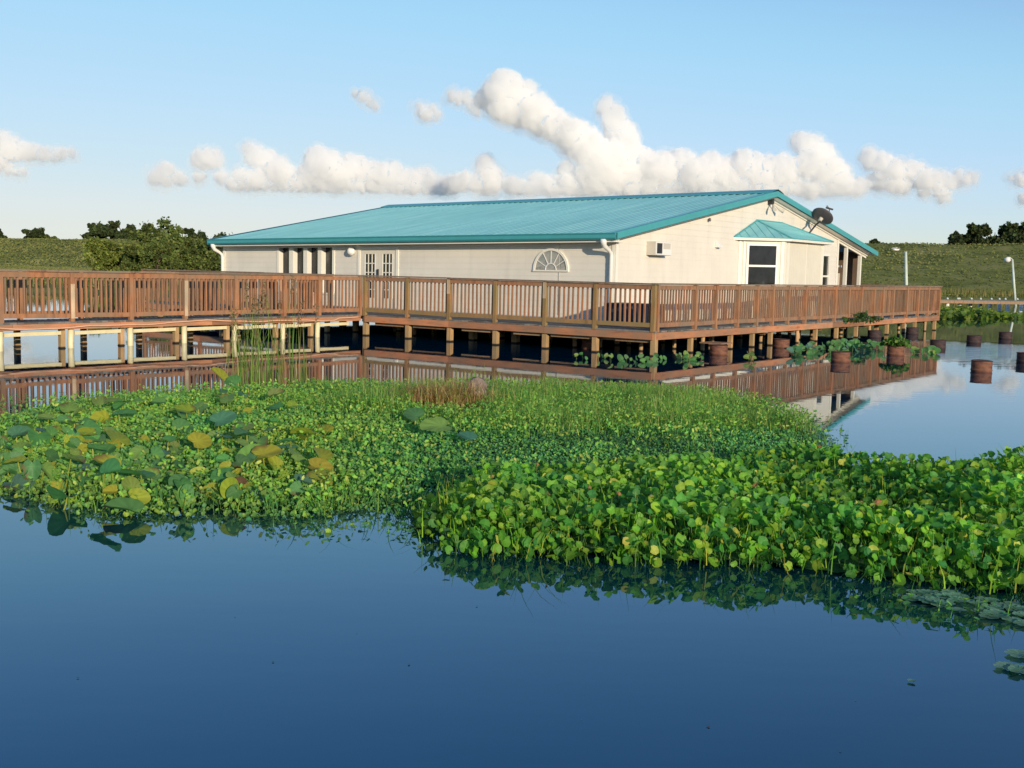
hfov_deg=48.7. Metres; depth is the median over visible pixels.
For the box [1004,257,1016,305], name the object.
lamp post
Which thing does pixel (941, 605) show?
water lettuce
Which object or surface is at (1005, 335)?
drum
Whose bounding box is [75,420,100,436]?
spatterdock
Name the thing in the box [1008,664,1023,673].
water lettuce
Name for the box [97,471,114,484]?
spatterdock
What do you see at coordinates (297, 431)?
spatterdock
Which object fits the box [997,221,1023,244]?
levee tree
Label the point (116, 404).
spatterdock
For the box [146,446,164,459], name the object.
spatterdock
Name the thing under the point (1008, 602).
water lettuce
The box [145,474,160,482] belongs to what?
spatterdock
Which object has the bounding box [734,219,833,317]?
bay window
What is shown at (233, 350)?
reed clump
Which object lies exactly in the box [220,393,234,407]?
spatterdock
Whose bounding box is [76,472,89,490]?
spatterdock
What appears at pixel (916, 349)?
spatterdock
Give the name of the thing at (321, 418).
pennywort
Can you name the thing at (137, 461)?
spatterdock
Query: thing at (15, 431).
spatterdock
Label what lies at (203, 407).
spatterdock
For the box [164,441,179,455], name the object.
spatterdock
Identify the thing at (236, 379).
spatterdock
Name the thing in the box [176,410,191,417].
spatterdock
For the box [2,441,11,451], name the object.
spatterdock
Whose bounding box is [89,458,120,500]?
spatterdock
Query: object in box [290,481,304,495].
spatterdock
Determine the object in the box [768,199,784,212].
security light
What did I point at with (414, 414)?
spatterdock
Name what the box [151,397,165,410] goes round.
spatterdock
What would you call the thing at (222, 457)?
spatterdock
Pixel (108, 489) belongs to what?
spatterdock
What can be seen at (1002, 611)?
water lettuce
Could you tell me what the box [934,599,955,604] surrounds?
water lettuce
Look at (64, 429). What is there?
spatterdock
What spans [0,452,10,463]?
spatterdock
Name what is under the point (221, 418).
spatterdock
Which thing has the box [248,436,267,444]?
spatterdock
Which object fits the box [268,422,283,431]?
spatterdock
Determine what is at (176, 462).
spatterdock
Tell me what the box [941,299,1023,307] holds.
pier
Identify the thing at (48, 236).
crest shrub
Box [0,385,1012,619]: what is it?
floating leaves
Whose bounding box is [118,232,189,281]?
broad bush
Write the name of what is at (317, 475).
spatterdock
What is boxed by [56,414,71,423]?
spatterdock
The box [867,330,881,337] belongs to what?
drum
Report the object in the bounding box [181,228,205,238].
levee tree
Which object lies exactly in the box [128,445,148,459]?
spatterdock
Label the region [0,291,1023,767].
water
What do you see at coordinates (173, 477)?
spatterdock
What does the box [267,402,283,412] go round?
spatterdock
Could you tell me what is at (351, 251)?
wall lamp
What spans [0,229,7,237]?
levee tree
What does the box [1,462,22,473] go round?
spatterdock
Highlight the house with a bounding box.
[207,189,877,320]
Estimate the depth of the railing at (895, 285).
41.79 m
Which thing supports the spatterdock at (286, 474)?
in the water
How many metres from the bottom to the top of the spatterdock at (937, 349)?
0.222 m
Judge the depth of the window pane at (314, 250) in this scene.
34.88 m
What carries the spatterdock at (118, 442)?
in the water
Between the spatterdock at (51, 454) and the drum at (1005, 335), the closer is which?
the spatterdock at (51, 454)
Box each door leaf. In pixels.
[360,250,377,308]
[378,250,395,309]
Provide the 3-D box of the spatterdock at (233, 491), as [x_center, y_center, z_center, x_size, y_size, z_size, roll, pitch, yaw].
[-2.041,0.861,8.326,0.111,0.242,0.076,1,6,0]
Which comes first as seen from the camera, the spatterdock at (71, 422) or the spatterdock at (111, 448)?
the spatterdock at (111, 448)
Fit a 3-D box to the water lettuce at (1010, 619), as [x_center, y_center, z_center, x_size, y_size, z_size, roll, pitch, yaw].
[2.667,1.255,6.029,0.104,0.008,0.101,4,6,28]
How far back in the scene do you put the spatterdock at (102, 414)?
11.73 m
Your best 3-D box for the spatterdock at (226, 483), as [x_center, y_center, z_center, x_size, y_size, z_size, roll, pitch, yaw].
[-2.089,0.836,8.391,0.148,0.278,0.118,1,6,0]
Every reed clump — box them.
[223,306,266,385]
[231,282,274,385]
[260,275,297,384]
[291,300,319,382]
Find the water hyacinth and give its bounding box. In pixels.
[410,443,1023,598]
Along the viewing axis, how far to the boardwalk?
25.13 m
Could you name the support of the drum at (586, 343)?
in the water
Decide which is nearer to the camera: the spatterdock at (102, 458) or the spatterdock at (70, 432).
the spatterdock at (102, 458)
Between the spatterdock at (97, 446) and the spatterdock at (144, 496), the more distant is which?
the spatterdock at (97, 446)
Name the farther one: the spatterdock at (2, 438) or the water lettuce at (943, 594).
the spatterdock at (2, 438)
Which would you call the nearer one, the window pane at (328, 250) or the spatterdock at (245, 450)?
the spatterdock at (245, 450)
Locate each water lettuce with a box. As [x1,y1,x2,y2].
[901,594,924,600]
[906,589,930,594]
[918,589,939,594]
[919,598,941,603]
[920,596,945,603]
[931,602,944,607]
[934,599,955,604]
[935,592,957,599]
[942,589,960,594]
[948,596,966,601]
[949,592,969,598]
[951,607,966,610]
[966,599,987,604]
[974,596,995,601]
[979,605,996,609]
[979,612,999,618]
[981,603,1003,608]
[983,609,1007,615]
[983,611,1009,617]
[989,602,1013,607]
[993,661,1021,669]
[1002,617,1022,621]
[1003,601,1019,603]
[1003,605,1023,610]
[1004,649,1023,657]
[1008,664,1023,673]
[1012,612,1023,616]
[1013,619,1023,625]
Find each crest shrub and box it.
[40,234,59,238]
[869,238,884,243]
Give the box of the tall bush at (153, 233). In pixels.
[116,216,194,259]
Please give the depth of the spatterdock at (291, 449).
9.87 m
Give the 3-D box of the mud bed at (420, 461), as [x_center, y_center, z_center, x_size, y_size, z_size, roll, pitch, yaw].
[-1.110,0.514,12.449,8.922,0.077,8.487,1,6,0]
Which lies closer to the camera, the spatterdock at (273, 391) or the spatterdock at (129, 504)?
the spatterdock at (129, 504)
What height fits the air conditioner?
0.353 m
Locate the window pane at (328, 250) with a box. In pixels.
[326,248,331,292]
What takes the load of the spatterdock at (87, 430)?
in the water
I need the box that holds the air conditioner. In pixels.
[646,241,671,255]
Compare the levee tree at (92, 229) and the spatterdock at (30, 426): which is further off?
the levee tree at (92, 229)
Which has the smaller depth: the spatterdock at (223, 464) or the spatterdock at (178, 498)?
the spatterdock at (178, 498)
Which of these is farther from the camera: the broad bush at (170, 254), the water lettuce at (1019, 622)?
the broad bush at (170, 254)
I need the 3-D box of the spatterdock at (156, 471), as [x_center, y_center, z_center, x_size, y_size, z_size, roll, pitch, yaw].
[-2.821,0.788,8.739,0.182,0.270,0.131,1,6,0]
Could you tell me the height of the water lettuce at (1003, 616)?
0.010 m
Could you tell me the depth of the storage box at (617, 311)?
27.50 m
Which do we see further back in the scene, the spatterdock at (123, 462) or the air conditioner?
the air conditioner
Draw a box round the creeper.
[842,310,883,323]
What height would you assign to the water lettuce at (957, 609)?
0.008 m
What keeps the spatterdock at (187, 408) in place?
in the water
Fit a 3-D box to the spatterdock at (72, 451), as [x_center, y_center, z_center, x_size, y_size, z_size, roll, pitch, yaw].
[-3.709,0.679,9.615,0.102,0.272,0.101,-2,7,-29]
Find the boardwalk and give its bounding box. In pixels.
[0,313,360,351]
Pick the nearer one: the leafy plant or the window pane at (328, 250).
the leafy plant
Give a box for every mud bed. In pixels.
[1,395,808,509]
[441,478,1023,590]
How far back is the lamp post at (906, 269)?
66.56 m
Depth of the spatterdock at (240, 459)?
9.31 m
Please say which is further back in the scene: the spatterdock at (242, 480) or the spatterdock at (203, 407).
the spatterdock at (203, 407)
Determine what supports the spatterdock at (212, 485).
in the water
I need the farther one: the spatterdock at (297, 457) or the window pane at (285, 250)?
the window pane at (285, 250)
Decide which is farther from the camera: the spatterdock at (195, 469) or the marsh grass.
the marsh grass
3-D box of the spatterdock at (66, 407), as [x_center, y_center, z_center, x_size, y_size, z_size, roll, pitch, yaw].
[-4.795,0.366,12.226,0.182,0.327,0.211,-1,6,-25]
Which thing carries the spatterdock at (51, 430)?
in the water
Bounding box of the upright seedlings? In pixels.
[0,378,829,519]
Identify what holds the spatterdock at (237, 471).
in the water
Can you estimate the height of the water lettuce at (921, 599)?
0.012 m
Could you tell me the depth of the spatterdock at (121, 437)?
10.30 m
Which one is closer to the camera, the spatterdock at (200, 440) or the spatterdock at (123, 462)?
the spatterdock at (123, 462)
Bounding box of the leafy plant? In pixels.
[879,334,910,347]
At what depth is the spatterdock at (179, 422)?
11.28 m
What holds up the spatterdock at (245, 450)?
in the water
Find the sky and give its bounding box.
[0,0,1023,244]
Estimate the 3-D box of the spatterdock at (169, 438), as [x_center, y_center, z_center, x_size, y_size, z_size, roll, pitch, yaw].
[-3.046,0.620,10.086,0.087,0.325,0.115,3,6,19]
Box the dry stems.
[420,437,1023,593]
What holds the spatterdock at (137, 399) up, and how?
in the water
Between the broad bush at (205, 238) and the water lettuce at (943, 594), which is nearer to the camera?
the water lettuce at (943, 594)
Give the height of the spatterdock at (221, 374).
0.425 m
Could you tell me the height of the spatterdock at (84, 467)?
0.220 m
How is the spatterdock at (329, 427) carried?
in the water
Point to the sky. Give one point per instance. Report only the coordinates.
(904, 119)
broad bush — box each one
[82,236,146,279]
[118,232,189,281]
[151,232,221,271]
[194,230,235,281]
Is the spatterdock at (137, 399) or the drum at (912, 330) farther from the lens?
the drum at (912, 330)
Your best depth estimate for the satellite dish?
36.62 m
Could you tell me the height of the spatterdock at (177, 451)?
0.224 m
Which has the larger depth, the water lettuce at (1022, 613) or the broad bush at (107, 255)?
the broad bush at (107, 255)
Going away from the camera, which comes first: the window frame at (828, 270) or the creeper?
the creeper
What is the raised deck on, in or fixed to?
in the water
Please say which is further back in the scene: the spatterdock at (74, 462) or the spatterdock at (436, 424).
the spatterdock at (436, 424)
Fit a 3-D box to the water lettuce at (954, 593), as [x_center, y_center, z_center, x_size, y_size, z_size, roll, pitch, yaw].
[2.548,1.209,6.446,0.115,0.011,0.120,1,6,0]
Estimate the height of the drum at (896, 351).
1.127 m
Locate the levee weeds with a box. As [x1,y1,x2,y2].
[0,237,1023,297]
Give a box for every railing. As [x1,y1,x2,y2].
[0,269,362,322]
[3,269,316,319]
[141,269,332,312]
[362,275,656,332]
[656,283,942,331]
[860,284,935,314]
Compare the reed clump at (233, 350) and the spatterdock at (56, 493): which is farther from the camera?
the reed clump at (233, 350)
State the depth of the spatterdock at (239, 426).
11.32 m
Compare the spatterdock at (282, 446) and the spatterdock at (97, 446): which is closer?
the spatterdock at (97, 446)
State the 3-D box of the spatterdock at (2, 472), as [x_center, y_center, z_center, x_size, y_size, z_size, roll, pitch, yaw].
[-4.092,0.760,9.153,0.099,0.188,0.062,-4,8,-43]
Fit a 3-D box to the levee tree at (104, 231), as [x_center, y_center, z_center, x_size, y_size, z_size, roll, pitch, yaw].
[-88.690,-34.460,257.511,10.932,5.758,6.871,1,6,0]
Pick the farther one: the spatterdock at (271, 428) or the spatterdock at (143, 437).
the spatterdock at (271, 428)
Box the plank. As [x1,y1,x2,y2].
[699,341,731,344]
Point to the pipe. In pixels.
(171, 322)
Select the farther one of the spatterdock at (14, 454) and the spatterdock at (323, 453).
the spatterdock at (323, 453)
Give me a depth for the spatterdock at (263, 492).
8.37 m
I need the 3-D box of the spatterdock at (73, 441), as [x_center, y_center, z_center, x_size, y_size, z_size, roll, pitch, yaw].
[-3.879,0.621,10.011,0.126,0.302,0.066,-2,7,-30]
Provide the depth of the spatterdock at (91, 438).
10.19 m
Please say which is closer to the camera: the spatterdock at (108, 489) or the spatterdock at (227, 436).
the spatterdock at (108, 489)
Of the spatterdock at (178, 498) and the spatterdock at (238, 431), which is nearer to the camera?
the spatterdock at (178, 498)
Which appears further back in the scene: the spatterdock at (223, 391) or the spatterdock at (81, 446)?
the spatterdock at (223, 391)
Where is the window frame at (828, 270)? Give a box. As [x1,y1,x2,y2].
[823,255,829,284]
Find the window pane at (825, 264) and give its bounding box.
[822,256,827,297]
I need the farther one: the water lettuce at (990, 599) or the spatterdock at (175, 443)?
the spatterdock at (175, 443)
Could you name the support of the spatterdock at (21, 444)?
in the water
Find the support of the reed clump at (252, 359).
on the water
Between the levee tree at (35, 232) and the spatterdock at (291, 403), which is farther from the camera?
the levee tree at (35, 232)
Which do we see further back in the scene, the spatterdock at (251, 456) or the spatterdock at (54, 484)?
the spatterdock at (251, 456)
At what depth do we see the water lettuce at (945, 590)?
6.55 m
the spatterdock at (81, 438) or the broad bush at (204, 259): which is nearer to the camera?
the spatterdock at (81, 438)
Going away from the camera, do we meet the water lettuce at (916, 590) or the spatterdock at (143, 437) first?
the water lettuce at (916, 590)
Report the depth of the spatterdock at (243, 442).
10.14 m
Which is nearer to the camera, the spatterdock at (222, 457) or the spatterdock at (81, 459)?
the spatterdock at (81, 459)
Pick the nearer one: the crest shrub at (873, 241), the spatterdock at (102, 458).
the spatterdock at (102, 458)
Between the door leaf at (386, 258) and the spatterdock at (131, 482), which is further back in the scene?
the door leaf at (386, 258)
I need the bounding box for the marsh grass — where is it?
[256,364,820,434]
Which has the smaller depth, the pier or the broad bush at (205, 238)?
the pier
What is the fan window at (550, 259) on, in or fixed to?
in the house
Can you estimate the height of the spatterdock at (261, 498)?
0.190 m
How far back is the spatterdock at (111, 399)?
12.58 m
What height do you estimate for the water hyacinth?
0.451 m
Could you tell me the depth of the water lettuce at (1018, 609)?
6.22 m
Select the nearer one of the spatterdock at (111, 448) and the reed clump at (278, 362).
the spatterdock at (111, 448)
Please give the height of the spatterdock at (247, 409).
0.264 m
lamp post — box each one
[904,252,907,284]
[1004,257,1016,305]
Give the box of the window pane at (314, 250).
[312,248,317,291]
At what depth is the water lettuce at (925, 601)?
6.33 m
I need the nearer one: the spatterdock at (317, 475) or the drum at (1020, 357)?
the spatterdock at (317, 475)
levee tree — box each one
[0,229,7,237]
[21,227,44,237]
[80,221,116,239]
[96,220,139,238]
[126,223,151,236]
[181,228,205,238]
[947,222,981,244]
[969,223,1016,244]
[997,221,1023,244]
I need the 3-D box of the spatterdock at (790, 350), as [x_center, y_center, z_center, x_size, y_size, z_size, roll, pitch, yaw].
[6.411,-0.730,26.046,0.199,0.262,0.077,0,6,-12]
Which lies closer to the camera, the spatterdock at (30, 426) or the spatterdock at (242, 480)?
the spatterdock at (242, 480)
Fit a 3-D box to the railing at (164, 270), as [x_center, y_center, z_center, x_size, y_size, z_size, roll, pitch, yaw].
[-8.298,-2.780,33.291,8.544,1.078,0.150,6,7,37]
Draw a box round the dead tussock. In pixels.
[360,375,515,411]
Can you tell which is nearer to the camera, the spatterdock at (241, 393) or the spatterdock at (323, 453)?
the spatterdock at (323, 453)
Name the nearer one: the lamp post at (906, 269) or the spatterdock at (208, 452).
the spatterdock at (208, 452)
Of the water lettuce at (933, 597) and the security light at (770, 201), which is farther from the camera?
the security light at (770, 201)
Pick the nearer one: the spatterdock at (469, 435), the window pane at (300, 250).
the spatterdock at (469, 435)
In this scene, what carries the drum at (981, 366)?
in the water
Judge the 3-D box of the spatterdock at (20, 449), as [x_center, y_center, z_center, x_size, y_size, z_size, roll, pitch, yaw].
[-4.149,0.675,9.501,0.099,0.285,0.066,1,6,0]
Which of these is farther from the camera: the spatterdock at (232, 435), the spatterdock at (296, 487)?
the spatterdock at (232, 435)
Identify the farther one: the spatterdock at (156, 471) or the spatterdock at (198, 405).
the spatterdock at (198, 405)
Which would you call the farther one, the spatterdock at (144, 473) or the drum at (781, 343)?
the drum at (781, 343)
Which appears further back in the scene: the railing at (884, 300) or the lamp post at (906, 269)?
the lamp post at (906, 269)
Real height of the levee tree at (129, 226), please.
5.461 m
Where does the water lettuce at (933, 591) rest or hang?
on the water
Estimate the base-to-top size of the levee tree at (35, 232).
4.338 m
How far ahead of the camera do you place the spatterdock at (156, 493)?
8.47 m
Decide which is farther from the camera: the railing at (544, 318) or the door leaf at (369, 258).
the door leaf at (369, 258)
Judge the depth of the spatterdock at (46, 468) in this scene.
8.92 m
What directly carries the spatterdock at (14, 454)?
in the water
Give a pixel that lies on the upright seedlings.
(341, 484)
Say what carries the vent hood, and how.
attached to the house
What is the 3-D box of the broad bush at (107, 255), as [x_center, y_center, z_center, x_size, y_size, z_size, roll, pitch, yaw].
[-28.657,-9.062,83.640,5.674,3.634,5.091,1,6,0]
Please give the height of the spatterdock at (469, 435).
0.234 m
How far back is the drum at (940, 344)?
30.00 m
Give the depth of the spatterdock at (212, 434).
10.94 m
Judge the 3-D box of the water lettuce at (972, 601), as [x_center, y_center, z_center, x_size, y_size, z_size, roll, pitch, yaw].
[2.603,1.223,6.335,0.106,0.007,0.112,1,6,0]
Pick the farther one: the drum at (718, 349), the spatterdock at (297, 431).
the drum at (718, 349)
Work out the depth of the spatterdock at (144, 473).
8.45 m
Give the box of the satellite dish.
[809,205,832,232]
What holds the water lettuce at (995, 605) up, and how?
on the water
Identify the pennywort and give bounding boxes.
[0,382,838,532]
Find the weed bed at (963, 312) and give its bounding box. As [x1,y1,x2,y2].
[931,305,1023,318]
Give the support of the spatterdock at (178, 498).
in the water
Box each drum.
[581,339,591,348]
[709,344,727,354]
[773,338,789,347]
[831,351,850,362]
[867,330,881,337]
[886,346,904,355]
[906,327,918,333]
[930,339,946,348]
[966,335,980,342]
[970,360,992,372]
[998,332,1012,338]
[1016,352,1023,362]
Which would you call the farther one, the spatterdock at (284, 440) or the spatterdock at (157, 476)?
the spatterdock at (284, 440)
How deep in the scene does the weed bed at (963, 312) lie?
55.52 m
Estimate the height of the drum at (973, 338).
1.127 m
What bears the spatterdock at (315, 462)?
in the water
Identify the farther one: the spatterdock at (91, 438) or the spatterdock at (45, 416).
the spatterdock at (45, 416)
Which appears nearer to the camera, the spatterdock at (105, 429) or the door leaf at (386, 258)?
the spatterdock at (105, 429)
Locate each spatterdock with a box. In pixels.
[0,435,8,445]
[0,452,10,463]
[0,466,10,475]
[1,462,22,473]
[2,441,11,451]
[2,456,26,472]
[2,473,34,490]
[6,425,30,442]
[9,451,24,462]
[11,418,33,438]
[12,441,30,448]
[12,447,24,452]
[23,459,40,480]
[28,429,50,445]
[36,413,53,425]
[40,462,55,487]
[44,427,56,442]
[45,449,58,461]
[46,486,86,509]
[50,478,63,490]
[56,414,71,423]
[59,402,77,413]
[62,427,70,435]
[62,435,71,444]
[62,453,85,488]
[66,437,80,448]
[67,420,82,427]
[67,430,81,435]
[69,448,81,454]
[71,435,84,441]
[71,455,87,471]
[73,407,83,416]
[74,463,95,469]
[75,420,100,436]
[75,436,96,443]
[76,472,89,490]
[77,427,97,435]
[77,444,88,471]
[84,443,107,457]
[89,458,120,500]
[90,410,115,423]
[91,396,107,406]
[92,454,121,476]
[95,443,115,454]
[96,434,105,444]
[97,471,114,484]
[102,484,118,496]
[103,427,119,432]
[103,497,144,515]
[104,397,126,410]
[106,430,129,447]
[107,439,120,449]
[110,408,136,421]
[112,400,126,409]
[120,468,155,488]
[121,460,130,468]
[121,476,140,493]
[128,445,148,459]
[128,460,143,468]
[128,488,150,503]
[129,398,150,403]
[135,467,159,486]
[137,434,148,441]
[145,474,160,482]
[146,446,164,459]
[150,460,166,468]
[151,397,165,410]
[151,487,162,497]
[162,449,169,464]
[163,435,175,446]
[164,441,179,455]
[168,473,190,485]
[169,447,185,455]
[170,404,195,420]
[172,418,193,437]
[173,486,190,510]
[174,460,185,471]
[174,477,191,487]
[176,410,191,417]
[180,484,193,512]
[188,432,211,452]
[188,466,204,479]
[193,401,203,415]
[194,404,210,415]
[201,482,220,498]
[205,449,216,467]
[207,431,220,446]
[209,410,236,428]
[210,467,234,481]
[211,367,228,388]
[216,432,231,445]
[216,454,228,461]
[218,433,234,447]
[219,389,227,393]
[219,461,231,467]
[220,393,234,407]
[220,477,238,507]
[224,375,240,387]
[224,449,238,456]
[226,471,239,477]
[226,484,242,509]
[232,424,243,429]
[232,454,250,467]
[232,468,242,475]
[234,428,257,440]
[235,448,257,468]
[236,438,248,446]
[236,476,246,499]
[237,421,253,429]
[237,444,259,477]
[238,391,249,397]
[242,482,252,498]
[243,407,252,412]
[247,454,268,470]
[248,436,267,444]
[249,487,272,503]
[251,444,282,471]
[261,489,275,505]
[267,388,283,410]
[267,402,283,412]
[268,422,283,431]
[268,456,284,471]
[276,471,288,482]
[277,444,298,448]
[278,438,297,464]
[287,400,300,413]
[289,446,301,469]
[290,427,316,435]
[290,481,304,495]
[291,454,306,462]
[294,473,312,483]
[298,433,312,446]
[306,469,329,486]
[307,457,334,471]
[312,424,333,435]
[313,446,332,459]
[320,476,332,491]
[404,408,424,423]
[420,417,451,439]
[457,431,477,446]
[786,347,793,355]
[864,344,871,350]
[913,347,919,352]
[932,347,940,353]
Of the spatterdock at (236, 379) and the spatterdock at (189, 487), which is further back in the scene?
the spatterdock at (236, 379)
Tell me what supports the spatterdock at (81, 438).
in the water
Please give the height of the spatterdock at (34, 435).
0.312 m
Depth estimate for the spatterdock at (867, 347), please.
28.39 m
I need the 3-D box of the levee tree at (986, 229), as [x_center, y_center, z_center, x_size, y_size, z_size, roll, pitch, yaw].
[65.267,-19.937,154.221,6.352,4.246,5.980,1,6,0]
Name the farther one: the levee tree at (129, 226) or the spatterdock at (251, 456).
the levee tree at (129, 226)
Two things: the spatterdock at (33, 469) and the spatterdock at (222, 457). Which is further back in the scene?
the spatterdock at (222, 457)
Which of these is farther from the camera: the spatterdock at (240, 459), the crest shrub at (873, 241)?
the crest shrub at (873, 241)
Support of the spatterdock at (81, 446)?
in the water
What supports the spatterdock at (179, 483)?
in the water
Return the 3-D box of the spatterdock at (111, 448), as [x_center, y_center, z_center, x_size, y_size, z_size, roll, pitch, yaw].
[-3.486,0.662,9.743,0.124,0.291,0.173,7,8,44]
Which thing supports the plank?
on the drum at (718, 349)
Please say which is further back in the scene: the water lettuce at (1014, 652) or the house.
the house
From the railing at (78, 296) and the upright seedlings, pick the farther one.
the railing at (78, 296)
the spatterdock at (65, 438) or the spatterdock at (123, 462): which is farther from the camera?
the spatterdock at (65, 438)
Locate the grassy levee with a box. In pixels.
[0,240,1023,300]
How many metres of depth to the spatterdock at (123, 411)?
11.82 m
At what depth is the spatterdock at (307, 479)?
8.82 m
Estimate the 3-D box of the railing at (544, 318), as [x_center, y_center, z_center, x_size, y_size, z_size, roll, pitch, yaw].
[-0.410,-2.009,27.358,8.944,1.078,0.150,6,7,37]
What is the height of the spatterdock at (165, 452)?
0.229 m
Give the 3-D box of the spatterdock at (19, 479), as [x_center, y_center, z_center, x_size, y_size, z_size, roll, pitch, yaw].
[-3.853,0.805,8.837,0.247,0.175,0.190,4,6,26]
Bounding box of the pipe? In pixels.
[0,316,360,329]
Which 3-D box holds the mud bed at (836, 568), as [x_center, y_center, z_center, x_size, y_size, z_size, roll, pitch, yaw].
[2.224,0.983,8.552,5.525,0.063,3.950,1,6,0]
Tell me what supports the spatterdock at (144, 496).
in the water
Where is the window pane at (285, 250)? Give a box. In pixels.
[283,248,288,272]
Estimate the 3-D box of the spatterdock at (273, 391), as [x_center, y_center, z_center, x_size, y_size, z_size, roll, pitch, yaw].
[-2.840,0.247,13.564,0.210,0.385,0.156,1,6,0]
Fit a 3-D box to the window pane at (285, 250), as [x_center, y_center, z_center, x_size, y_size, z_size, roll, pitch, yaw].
[-7.042,-3.615,35.628,0.480,1.382,0.010,6,7,37]
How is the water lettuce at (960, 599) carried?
on the water
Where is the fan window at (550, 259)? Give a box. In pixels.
[533,248,568,271]
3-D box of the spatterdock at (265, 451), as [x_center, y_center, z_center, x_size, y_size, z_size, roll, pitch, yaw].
[-2.041,0.692,9.474,0.253,0.348,0.189,-3,7,-38]
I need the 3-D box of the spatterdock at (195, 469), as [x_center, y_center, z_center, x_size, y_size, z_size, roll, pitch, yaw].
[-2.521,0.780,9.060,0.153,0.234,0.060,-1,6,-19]
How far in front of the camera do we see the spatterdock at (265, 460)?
9.50 m
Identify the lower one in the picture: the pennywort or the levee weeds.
the pennywort
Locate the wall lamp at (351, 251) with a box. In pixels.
[347,247,355,255]
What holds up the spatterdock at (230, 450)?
in the water
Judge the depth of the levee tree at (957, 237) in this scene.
153.71 m
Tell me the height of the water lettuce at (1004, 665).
0.008 m
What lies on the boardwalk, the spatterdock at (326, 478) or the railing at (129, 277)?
the railing at (129, 277)
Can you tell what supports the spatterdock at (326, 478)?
in the water
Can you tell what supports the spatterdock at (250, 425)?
in the water
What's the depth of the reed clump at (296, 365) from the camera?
16.83 m
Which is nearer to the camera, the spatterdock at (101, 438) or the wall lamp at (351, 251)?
the spatterdock at (101, 438)
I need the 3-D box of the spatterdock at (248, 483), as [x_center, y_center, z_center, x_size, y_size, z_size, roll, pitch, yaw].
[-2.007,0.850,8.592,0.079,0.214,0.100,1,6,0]
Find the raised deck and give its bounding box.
[145,302,939,356]
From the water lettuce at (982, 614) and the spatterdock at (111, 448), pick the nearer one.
the water lettuce at (982, 614)
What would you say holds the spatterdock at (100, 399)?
in the water
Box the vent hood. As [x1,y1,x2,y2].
[715,241,722,247]
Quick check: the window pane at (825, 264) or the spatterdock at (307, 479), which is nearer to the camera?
the spatterdock at (307, 479)
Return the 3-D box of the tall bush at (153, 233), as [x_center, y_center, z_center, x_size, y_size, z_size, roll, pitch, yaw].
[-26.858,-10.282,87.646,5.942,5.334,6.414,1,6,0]
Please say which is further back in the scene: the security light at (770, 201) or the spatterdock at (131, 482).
the security light at (770, 201)
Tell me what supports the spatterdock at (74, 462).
in the water
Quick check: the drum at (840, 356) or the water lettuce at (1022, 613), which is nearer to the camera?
the water lettuce at (1022, 613)
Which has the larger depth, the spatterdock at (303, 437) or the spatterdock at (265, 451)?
the spatterdock at (303, 437)
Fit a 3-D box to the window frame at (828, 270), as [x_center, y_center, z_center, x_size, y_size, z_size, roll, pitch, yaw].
[10.787,-3.603,38.981,0.050,1.700,0.640,6,7,37]
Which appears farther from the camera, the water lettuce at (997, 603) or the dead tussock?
the dead tussock
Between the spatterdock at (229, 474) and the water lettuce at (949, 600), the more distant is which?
the spatterdock at (229, 474)
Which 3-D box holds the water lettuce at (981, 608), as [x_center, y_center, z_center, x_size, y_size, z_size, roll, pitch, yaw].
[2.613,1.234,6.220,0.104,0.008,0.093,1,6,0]
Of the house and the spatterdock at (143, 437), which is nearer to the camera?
the spatterdock at (143, 437)
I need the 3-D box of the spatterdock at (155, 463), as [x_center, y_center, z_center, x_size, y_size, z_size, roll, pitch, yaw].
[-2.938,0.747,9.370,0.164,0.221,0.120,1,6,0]
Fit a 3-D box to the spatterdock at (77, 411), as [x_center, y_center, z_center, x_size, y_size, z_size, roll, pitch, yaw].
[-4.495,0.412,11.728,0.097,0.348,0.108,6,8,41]
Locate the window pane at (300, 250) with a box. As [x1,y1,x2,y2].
[298,248,302,291]
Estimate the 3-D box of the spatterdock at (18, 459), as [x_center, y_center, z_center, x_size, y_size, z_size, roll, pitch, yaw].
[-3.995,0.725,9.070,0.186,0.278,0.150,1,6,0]
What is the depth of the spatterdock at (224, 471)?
8.77 m
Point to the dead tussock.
(473, 390)
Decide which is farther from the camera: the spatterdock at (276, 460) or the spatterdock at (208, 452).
the spatterdock at (208, 452)

